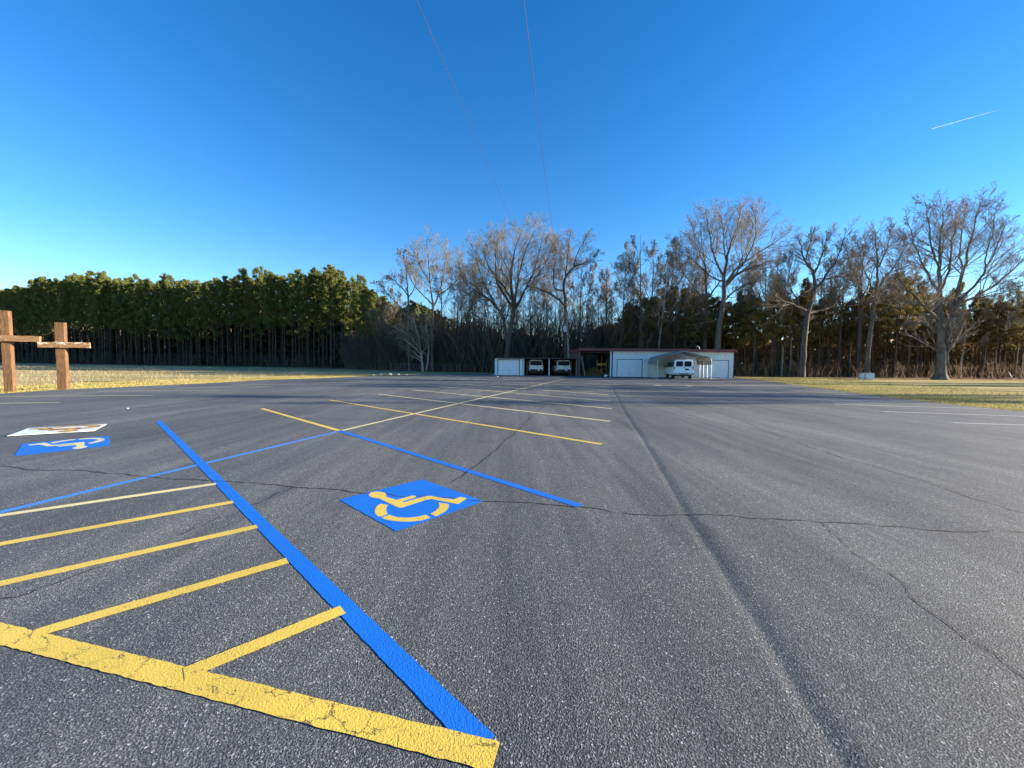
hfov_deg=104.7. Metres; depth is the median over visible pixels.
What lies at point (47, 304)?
pine tree
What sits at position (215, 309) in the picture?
pine tree
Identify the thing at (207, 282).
pine tree
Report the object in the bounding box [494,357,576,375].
garage annex
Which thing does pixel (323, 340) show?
pine tree
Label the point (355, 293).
pine tree
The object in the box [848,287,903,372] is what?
pine tree
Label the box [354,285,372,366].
pine tree
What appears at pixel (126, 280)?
pine tree
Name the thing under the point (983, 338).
pine tree
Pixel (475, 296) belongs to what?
bare tree
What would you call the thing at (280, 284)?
pine tree
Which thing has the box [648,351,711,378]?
metal carport
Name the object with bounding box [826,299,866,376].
pine tree
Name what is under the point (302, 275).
pine tree
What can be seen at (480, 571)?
parking lot
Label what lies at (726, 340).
pine tree
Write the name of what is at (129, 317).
pine tree
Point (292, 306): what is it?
pine tree
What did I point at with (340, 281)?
pine tree
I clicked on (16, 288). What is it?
pine tree
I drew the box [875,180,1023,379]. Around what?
bare tree
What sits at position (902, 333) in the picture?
pine tree
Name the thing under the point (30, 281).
pine tree
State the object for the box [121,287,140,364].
pine tree
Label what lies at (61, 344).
wooden cross
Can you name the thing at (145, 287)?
pine tree
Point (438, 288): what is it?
bare tree
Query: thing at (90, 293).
pine tree
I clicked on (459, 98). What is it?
power line
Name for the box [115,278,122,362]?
pine tree
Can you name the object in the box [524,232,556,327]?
bare tree
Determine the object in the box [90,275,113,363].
pine tree
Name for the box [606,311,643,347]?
pine tree
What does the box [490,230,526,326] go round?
bare tree
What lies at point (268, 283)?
pine tree
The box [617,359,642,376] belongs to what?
garage door
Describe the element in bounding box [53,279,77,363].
pine tree
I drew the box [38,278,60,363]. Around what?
pine tree
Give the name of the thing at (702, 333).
pine tree
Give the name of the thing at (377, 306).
pine tree
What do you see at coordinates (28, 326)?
pine tree
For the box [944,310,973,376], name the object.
pine tree
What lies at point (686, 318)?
pine tree
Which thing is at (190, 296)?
pine tree
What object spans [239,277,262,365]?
pine tree
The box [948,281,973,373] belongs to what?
pine tree
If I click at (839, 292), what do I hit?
bare tree
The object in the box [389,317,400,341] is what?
pine tree
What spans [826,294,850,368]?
pine tree
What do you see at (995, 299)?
bare tree
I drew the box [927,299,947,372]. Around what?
pine tree
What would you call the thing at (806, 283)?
pine tree
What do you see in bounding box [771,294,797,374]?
pine tree
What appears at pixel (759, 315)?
pine tree
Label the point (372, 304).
pine tree
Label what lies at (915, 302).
pine tree
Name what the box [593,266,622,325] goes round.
bare tree
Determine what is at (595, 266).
bare tree
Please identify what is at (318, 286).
pine tree
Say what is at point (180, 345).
pine tree
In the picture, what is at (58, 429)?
stencil sheet
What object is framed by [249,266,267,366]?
pine tree
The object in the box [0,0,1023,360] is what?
sky
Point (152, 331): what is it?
pine tree
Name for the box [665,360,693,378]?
cargo van
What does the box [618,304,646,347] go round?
pine tree
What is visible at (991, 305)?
pine tree
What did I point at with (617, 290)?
bare tree
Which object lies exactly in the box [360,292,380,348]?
pine tree
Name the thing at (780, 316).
pine tree
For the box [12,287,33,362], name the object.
pine tree
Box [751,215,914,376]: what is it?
bare tree
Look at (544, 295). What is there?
bare tree
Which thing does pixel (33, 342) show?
pine tree
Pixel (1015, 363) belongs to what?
bare tree
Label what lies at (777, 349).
pine tree
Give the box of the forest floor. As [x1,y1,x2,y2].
[0,362,1023,379]
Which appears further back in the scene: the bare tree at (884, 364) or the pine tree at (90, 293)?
the pine tree at (90, 293)
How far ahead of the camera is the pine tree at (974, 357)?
63.11 m
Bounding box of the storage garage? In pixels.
[568,346,737,377]
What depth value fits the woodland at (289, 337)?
117.67 m
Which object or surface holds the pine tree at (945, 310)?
on the forest floor
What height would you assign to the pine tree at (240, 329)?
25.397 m
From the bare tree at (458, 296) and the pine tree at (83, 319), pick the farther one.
the pine tree at (83, 319)
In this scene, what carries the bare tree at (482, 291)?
on the forest floor
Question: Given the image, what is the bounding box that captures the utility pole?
[563,314,569,357]
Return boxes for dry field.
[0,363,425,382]
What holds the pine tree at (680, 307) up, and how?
on the forest floor
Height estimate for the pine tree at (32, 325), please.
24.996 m
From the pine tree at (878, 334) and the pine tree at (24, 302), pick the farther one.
the pine tree at (24, 302)
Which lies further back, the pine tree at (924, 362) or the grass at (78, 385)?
the pine tree at (924, 362)
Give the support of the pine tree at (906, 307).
on the forest floor
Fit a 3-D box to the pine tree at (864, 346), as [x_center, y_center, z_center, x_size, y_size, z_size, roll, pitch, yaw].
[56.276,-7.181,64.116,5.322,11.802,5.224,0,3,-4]
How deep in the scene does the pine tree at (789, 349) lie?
65.04 m
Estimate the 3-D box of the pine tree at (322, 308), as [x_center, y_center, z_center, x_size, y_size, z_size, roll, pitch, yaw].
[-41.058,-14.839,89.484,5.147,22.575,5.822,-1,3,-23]
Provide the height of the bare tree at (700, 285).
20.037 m
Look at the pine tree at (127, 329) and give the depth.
117.55 m
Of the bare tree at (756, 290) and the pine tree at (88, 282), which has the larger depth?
the pine tree at (88, 282)
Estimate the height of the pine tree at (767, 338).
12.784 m
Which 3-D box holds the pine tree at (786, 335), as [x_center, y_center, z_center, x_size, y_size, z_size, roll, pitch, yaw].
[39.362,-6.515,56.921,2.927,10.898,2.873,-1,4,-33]
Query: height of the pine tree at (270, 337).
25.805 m
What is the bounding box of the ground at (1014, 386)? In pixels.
[0,363,1023,410]
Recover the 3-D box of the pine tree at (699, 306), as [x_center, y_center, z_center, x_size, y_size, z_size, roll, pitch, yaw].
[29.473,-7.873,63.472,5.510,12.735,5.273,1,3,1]
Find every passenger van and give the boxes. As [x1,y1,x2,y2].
[525,360,543,374]
[551,360,570,374]
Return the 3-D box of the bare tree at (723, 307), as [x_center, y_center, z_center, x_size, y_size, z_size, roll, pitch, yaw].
[34.974,-14.859,59.900,21.039,27.268,14.234,1,3,0]
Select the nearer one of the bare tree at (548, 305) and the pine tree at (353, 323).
the bare tree at (548, 305)
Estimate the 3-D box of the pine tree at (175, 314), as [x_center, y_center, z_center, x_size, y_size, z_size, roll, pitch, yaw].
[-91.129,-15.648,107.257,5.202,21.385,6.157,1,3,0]
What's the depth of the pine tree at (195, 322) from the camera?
104.63 m
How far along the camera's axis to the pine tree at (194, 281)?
114.33 m
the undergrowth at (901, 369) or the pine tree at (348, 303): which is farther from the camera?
the pine tree at (348, 303)
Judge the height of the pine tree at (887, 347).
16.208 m
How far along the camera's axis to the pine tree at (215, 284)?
108.93 m
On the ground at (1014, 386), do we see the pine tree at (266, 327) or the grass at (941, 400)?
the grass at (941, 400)
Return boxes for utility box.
[858,373,874,379]
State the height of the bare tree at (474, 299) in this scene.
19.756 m
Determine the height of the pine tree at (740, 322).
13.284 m
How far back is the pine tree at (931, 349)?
65.11 m
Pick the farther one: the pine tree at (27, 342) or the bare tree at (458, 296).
the pine tree at (27, 342)
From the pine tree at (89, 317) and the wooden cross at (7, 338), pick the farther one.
the pine tree at (89, 317)
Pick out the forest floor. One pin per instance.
(885, 377)
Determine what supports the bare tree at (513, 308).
on the ground at (1014, 386)
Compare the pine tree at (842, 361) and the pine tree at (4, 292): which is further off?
the pine tree at (4, 292)
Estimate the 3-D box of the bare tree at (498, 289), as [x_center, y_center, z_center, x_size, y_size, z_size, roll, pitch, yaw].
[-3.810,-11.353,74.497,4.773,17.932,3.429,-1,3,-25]
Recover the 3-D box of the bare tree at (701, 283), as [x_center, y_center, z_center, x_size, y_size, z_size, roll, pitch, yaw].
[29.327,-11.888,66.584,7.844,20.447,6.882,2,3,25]
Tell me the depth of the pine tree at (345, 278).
90.19 m
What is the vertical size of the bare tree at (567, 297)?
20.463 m
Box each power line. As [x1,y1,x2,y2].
[416,0,527,267]
[524,3,564,307]
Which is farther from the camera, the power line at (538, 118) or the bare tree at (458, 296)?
the bare tree at (458, 296)
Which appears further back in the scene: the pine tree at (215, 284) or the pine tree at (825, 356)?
the pine tree at (215, 284)
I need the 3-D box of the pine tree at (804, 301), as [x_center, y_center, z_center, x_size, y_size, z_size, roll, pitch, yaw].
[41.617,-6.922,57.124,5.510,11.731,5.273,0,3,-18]
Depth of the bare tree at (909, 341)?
59.22 m
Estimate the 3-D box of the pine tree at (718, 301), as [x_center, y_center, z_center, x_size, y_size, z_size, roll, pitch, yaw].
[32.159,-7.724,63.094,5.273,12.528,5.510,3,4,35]
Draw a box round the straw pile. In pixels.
[581,367,605,375]
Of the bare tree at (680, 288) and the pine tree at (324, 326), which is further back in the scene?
the pine tree at (324, 326)
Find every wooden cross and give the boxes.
[0,310,40,392]
[37,322,90,389]
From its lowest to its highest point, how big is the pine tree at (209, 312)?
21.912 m
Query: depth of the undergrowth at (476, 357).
64.02 m
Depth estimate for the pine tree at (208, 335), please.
112.91 m
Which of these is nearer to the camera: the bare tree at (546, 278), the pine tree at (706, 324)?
the pine tree at (706, 324)
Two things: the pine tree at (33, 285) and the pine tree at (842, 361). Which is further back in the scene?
the pine tree at (33, 285)
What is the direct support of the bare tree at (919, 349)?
on the forest floor
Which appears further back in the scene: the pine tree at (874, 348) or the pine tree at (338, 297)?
the pine tree at (338, 297)
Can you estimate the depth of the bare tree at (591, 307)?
68.74 m
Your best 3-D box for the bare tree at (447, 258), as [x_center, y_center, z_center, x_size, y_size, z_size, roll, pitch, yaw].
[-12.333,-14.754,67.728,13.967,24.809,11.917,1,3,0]
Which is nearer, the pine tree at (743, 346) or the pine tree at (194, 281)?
the pine tree at (743, 346)
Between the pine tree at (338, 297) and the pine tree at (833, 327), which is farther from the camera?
the pine tree at (338, 297)
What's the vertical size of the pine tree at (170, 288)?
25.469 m
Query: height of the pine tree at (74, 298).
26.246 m
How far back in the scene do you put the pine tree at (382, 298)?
86.19 m
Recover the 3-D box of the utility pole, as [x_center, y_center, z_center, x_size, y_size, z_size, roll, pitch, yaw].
[8.335,-6.078,59.665,1.191,9.094,0.530,1,3,0]
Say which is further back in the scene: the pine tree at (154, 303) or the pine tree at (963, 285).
the pine tree at (154, 303)
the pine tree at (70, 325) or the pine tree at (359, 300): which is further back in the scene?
the pine tree at (70, 325)
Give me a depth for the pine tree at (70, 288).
124.31 m
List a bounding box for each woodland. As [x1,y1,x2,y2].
[0,292,449,367]
[595,323,734,348]
[707,319,1023,376]
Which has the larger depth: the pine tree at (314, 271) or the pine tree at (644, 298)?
the pine tree at (314, 271)
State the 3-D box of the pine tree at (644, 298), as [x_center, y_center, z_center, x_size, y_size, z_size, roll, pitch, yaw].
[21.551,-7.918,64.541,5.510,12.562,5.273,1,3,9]
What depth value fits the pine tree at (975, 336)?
59.49 m
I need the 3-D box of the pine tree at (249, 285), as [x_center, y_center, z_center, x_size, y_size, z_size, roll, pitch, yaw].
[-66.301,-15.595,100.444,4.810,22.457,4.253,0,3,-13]
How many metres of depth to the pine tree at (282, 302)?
97.11 m
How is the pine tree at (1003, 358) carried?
on the forest floor
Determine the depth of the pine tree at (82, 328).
132.21 m
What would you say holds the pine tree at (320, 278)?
on the forest floor
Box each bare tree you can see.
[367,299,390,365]
[369,248,437,370]
[381,283,403,328]
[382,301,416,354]
[385,309,437,370]
[399,224,475,369]
[425,257,454,329]
[446,211,574,357]
[448,260,480,332]
[456,259,492,368]
[457,257,506,348]
[468,271,484,317]
[481,283,503,321]
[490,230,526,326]
[490,253,527,345]
[509,228,604,357]
[515,256,558,325]
[515,290,532,351]
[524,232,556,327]
[524,278,546,337]
[540,289,563,334]
[550,272,573,322]
[554,239,596,323]
[568,251,598,342]
[568,260,611,331]
[583,289,611,340]
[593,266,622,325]
[597,270,619,346]
[611,241,647,307]
[612,252,638,326]
[615,235,671,347]
[629,246,665,344]
[638,245,682,346]
[652,236,714,348]
[663,242,687,344]
[665,211,743,348]
[673,250,712,348]
[678,192,804,348]
[679,260,711,319]
[724,272,761,370]
[733,276,756,374]
[738,252,801,375]
[740,248,793,374]
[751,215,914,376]
[754,269,816,375]
[760,250,789,375]
[780,266,800,376]
[785,244,849,376]
[802,257,841,375]
[815,253,886,374]
[821,229,893,376]
[823,252,862,376]
[833,215,945,372]
[850,233,931,365]
[871,268,894,376]
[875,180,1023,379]
[888,254,945,376]
[913,304,935,376]
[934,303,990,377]
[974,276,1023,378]
[976,288,1001,377]
[989,289,1023,377]
[1009,276,1023,306]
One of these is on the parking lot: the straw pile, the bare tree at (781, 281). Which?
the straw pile
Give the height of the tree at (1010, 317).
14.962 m
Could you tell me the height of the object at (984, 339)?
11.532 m
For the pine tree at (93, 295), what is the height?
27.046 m
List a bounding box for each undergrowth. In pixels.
[15,348,370,367]
[331,320,454,370]
[361,287,714,373]
[734,355,1023,379]
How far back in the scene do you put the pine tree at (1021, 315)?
56.90 m
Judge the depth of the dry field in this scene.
50.99 m
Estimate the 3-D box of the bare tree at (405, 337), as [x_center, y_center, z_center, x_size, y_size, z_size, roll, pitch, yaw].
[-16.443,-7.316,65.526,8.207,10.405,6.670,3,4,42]
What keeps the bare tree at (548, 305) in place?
on the forest floor
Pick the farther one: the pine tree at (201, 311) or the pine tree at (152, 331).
the pine tree at (152, 331)
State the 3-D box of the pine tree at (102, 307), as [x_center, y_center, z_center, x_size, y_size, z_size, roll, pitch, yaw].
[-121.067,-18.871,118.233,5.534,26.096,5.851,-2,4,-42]
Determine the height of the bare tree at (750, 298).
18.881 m
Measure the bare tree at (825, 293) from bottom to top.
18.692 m
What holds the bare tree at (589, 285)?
on the forest floor
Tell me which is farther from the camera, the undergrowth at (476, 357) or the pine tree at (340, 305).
the pine tree at (340, 305)
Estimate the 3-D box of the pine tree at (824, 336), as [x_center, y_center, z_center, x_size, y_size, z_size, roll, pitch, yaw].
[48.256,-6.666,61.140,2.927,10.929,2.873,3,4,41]
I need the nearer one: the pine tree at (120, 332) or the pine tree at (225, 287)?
the pine tree at (225, 287)
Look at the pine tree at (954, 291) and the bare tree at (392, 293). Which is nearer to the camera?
the pine tree at (954, 291)
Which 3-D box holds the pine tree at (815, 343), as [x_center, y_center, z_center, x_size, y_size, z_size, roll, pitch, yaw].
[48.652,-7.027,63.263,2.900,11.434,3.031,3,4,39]
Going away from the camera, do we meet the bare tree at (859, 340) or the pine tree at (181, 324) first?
the bare tree at (859, 340)
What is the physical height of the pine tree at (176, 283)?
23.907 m
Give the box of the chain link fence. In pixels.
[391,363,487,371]
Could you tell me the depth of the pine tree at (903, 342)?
63.49 m
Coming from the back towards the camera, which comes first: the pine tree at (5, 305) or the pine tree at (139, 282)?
the pine tree at (5, 305)
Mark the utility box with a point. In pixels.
(867, 376)
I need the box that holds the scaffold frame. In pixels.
[596,356,606,372]
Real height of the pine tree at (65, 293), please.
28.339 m
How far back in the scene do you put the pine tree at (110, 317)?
117.98 m
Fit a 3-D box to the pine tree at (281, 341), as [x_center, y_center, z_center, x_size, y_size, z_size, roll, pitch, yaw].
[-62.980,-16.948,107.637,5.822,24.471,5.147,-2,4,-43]
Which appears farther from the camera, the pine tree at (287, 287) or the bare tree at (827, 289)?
the pine tree at (287, 287)
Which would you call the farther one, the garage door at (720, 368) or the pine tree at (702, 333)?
the pine tree at (702, 333)
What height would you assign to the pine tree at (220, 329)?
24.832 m
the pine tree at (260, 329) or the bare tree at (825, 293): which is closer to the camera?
the bare tree at (825, 293)
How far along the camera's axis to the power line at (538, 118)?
11.85 m
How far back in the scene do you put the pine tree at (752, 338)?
62.38 m
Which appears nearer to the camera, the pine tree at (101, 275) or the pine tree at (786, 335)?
the pine tree at (786, 335)
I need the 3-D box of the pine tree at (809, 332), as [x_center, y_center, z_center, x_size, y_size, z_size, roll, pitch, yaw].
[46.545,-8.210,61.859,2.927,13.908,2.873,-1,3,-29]
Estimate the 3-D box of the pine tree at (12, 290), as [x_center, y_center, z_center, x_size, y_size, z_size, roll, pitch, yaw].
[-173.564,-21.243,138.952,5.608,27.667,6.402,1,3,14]
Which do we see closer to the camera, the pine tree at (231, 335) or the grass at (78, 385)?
the grass at (78, 385)
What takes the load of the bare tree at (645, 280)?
on the forest floor
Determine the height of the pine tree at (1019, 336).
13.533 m
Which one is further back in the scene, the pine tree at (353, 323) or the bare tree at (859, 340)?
the pine tree at (353, 323)
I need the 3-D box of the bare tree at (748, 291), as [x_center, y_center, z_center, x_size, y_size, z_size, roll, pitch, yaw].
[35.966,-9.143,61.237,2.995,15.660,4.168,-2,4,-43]
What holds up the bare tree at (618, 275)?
on the forest floor
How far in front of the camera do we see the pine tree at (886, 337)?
60.16 m
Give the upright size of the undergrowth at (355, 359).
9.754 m
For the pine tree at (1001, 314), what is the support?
on the forest floor
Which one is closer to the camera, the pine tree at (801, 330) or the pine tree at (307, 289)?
the pine tree at (801, 330)
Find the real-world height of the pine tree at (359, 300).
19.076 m
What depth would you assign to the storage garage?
47.94 m
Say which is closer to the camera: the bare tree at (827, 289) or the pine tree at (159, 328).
the bare tree at (827, 289)
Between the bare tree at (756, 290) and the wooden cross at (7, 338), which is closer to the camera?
the wooden cross at (7, 338)
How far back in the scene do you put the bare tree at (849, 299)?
59.64 m
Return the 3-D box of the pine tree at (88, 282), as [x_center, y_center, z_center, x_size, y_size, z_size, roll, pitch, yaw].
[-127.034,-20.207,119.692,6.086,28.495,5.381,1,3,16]
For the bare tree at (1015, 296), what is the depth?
56.17 m
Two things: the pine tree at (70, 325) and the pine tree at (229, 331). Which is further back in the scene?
the pine tree at (70, 325)
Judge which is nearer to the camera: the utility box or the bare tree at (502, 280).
the utility box
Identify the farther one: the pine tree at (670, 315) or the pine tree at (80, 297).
the pine tree at (80, 297)
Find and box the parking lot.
[0,373,1023,767]
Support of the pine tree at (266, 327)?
on the forest floor
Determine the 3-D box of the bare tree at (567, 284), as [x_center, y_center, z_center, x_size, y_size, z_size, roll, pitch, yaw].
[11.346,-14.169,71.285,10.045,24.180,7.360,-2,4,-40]
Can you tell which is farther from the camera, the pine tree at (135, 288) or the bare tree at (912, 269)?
the pine tree at (135, 288)
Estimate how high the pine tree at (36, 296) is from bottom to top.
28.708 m
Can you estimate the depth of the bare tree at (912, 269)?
56.91 m
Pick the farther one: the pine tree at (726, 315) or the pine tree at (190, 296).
the pine tree at (190, 296)
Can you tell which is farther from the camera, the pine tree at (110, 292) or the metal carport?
the pine tree at (110, 292)
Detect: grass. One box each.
[0,373,433,393]
[734,377,1023,410]
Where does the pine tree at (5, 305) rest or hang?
on the forest floor
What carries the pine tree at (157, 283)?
on the forest floor
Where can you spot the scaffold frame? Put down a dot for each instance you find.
(601, 363)
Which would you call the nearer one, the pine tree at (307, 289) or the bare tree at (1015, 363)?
the bare tree at (1015, 363)
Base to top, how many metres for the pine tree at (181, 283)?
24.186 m
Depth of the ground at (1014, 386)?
32.98 m
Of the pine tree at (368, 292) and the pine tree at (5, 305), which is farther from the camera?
the pine tree at (5, 305)
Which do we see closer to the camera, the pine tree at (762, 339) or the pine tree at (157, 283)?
the pine tree at (762, 339)
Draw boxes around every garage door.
[497,359,519,374]
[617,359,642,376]
[702,360,728,377]
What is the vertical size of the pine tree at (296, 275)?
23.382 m
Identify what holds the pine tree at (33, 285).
on the forest floor
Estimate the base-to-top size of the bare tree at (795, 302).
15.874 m
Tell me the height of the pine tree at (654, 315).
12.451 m
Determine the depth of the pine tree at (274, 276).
97.18 m
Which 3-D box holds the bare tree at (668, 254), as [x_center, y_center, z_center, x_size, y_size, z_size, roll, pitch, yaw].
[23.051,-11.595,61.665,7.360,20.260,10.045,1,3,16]
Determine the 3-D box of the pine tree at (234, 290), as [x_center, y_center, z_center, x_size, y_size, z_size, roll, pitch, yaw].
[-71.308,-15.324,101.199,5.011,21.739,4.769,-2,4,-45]
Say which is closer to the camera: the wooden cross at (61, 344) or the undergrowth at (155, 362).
the wooden cross at (61, 344)
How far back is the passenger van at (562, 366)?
51.04 m
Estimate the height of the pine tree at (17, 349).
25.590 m
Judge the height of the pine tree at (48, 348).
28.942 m
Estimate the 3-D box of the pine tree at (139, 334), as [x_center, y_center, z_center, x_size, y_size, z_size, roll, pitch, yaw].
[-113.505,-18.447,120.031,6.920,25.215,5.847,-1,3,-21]
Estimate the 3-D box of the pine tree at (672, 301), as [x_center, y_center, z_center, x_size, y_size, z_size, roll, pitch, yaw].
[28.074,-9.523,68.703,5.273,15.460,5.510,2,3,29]
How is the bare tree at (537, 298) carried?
on the forest floor
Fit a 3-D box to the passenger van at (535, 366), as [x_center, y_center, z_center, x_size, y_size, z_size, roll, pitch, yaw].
[2.975,-2.291,53.746,2.280,2.016,5.605,0,3,-3]
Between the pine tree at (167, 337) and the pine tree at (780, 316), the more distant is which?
the pine tree at (167, 337)
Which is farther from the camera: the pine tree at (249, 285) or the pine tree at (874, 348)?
the pine tree at (249, 285)
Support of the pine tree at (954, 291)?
on the forest floor
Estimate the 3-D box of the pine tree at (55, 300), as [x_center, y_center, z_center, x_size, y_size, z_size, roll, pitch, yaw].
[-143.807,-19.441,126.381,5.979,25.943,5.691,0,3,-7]
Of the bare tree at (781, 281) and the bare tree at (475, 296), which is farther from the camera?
the bare tree at (475, 296)
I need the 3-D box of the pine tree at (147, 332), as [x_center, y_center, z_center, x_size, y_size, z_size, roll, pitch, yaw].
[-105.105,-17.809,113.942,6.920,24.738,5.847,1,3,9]
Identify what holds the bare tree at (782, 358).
on the forest floor
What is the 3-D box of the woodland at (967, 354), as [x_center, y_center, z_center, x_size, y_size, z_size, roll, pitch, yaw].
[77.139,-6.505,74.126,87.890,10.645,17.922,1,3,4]
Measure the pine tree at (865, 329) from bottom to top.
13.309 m
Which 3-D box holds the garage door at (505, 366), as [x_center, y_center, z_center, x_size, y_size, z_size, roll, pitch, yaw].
[-0.434,-2.116,50.003,2.807,2.000,0.130,1,3,0]
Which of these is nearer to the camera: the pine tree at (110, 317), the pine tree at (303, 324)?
the pine tree at (303, 324)
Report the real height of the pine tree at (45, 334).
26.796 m
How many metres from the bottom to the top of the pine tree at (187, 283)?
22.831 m
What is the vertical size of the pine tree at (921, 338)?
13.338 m
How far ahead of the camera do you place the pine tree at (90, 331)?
132.13 m
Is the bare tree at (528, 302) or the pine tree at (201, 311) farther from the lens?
the pine tree at (201, 311)
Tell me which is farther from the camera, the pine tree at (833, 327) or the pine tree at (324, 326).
the pine tree at (324, 326)
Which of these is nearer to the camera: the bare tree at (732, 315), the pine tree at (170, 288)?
the bare tree at (732, 315)
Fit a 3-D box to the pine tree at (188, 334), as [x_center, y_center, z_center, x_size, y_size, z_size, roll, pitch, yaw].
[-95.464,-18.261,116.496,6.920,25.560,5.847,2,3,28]
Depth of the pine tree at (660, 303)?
67.79 m
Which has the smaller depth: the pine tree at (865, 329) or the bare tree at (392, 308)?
the pine tree at (865, 329)
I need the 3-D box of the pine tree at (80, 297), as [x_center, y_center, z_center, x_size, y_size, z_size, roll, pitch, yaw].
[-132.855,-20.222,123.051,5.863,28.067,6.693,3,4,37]
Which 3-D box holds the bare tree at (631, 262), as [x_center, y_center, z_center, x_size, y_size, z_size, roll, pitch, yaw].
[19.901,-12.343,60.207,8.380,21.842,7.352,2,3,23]
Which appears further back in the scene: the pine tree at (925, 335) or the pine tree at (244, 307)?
the pine tree at (244, 307)
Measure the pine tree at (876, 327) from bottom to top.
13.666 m
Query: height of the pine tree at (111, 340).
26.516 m
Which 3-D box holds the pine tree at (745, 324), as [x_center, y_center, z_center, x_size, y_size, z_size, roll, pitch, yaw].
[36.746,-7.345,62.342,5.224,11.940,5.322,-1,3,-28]
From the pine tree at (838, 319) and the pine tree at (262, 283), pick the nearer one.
the pine tree at (838, 319)
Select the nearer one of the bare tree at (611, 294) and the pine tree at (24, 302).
the bare tree at (611, 294)
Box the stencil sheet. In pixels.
[7,424,105,435]
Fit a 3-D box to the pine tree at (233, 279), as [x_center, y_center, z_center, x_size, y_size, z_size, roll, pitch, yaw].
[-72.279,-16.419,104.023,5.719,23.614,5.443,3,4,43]
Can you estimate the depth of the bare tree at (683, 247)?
62.18 m
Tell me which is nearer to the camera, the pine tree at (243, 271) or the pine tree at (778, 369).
the pine tree at (778, 369)
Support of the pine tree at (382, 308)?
on the forest floor
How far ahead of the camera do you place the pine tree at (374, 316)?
74.81 m
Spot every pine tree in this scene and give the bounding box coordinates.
[0,288,16,346]
[1,290,22,362]
[6,290,29,362]
[8,285,25,362]
[10,285,24,362]
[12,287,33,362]
[17,288,39,362]
[17,295,29,362]
[20,279,39,362]
[20,287,37,358]
[21,300,41,355]
[23,292,48,362]
[26,277,46,362]
[29,276,53,363]
[31,276,49,363]
[34,291,51,355]
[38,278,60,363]
[40,286,58,359]
[41,320,54,362]
[42,278,71,340]
[47,283,73,349]
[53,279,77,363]
[56,274,76,363]
[60,274,78,363]
[66,273,81,363]
[68,280,88,363]
[71,275,91,363]
[73,285,97,363]
[77,274,92,363]
[80,270,101,363]
[82,283,105,363]
[85,277,102,363]
[87,270,113,364]
[87,285,106,361]
[89,276,107,363]
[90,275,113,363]
[96,277,117,364]
[101,278,125,364]
[101,324,112,363]
[103,281,125,364]
[108,280,136,364]
[114,279,137,364]
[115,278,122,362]
[120,277,136,354]
[121,273,149,364]
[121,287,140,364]
[126,282,147,364]
[127,286,143,363]
[131,278,152,364]
[135,278,159,364]
[135,292,160,364]
[147,281,167,348]
[147,282,167,364]
[147,287,167,365]
[150,275,175,365]
[153,273,178,365]
[154,280,181,349]
[163,280,179,364]
[164,288,188,365]
[170,285,186,363]
[170,286,194,365]
[175,277,194,365]
[178,280,201,365]
[180,283,202,365]
[181,279,196,363]
[185,282,209,365]
[191,280,204,365]
[195,281,216,364]
[195,284,215,365]
[196,281,217,363]
[200,283,225,365]
[207,278,222,365]
[209,281,231,365]
[212,277,226,364]
[215,275,233,364]
[218,279,236,365]
[222,278,236,365]
[222,282,244,366]
[225,276,244,365]
[227,266,253,366]
[231,277,245,365]
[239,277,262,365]
[241,278,258,366]
[243,284,264,366]
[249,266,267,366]
[250,279,266,366]
[255,269,278,366]
[259,277,281,366]
[262,272,286,366]
[266,275,277,365]
[269,275,287,366]
[271,281,292,366]
[277,279,282,366]
[278,272,300,366]
[280,279,305,366]
[284,268,310,367]
[289,273,314,366]
[295,277,314,367]
[299,274,316,367]
[304,267,322,365]
[306,271,323,367]
[309,275,332,367]
[313,271,338,367]
[316,274,329,367]
[317,264,340,368]
[319,270,340,367]
[324,268,342,360]
[324,279,340,367]
[330,269,349,368]
[333,277,350,365]
[339,276,361,345]
[342,286,363,338]
[346,282,366,340]
[347,274,366,353]
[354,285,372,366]
[358,288,381,361]
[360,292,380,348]
[364,295,380,369]
[365,294,386,359]
[374,295,392,327]
[377,301,395,335]
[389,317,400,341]
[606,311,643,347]
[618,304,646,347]
[632,297,657,344]
[634,295,669,348]
[649,293,683,348]
[652,287,664,324]
[664,289,689,341]
[667,286,685,340]
[671,292,702,348]
[681,296,713,348]
[689,291,718,347]
[691,299,713,348]
[698,296,730,348]
[709,301,740,348]
[722,303,743,374]
[729,299,761,373]
[730,290,746,374]
[732,297,773,375]
[736,299,761,373]
[746,294,757,373]
[747,309,779,374]
[752,287,796,375]
[763,277,788,376]
[769,303,783,375]
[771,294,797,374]
[775,301,796,375]
[780,296,822,376]
[783,298,797,371]
[788,291,824,357]
[796,276,815,355]
[800,289,818,374]
[807,305,824,368]
[808,299,842,374]
[812,298,840,374]
[814,306,834,362]
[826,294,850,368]
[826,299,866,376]
[837,307,854,375]
[843,289,869,376]
[844,331,873,359]
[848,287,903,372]
[863,285,880,357]
[865,320,888,368]
[873,297,894,376]
[875,280,895,375]
[876,271,924,377]
[887,289,911,359]
[888,292,914,373]
[893,273,928,356]
[894,284,945,375]
[911,296,932,376]
[914,311,933,376]
[915,293,973,374]
[918,291,945,376]
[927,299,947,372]
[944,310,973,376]
[945,287,965,374]
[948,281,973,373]
[962,301,1015,377]
[963,299,984,376]
[965,297,1011,372]
[967,289,982,376]
[970,298,1002,377]
[972,301,1023,377]
[991,303,1016,375]
[998,298,1023,378]
[1006,289,1023,377]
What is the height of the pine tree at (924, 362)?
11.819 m
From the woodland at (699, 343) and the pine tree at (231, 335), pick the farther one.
the pine tree at (231, 335)
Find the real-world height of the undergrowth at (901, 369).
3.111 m

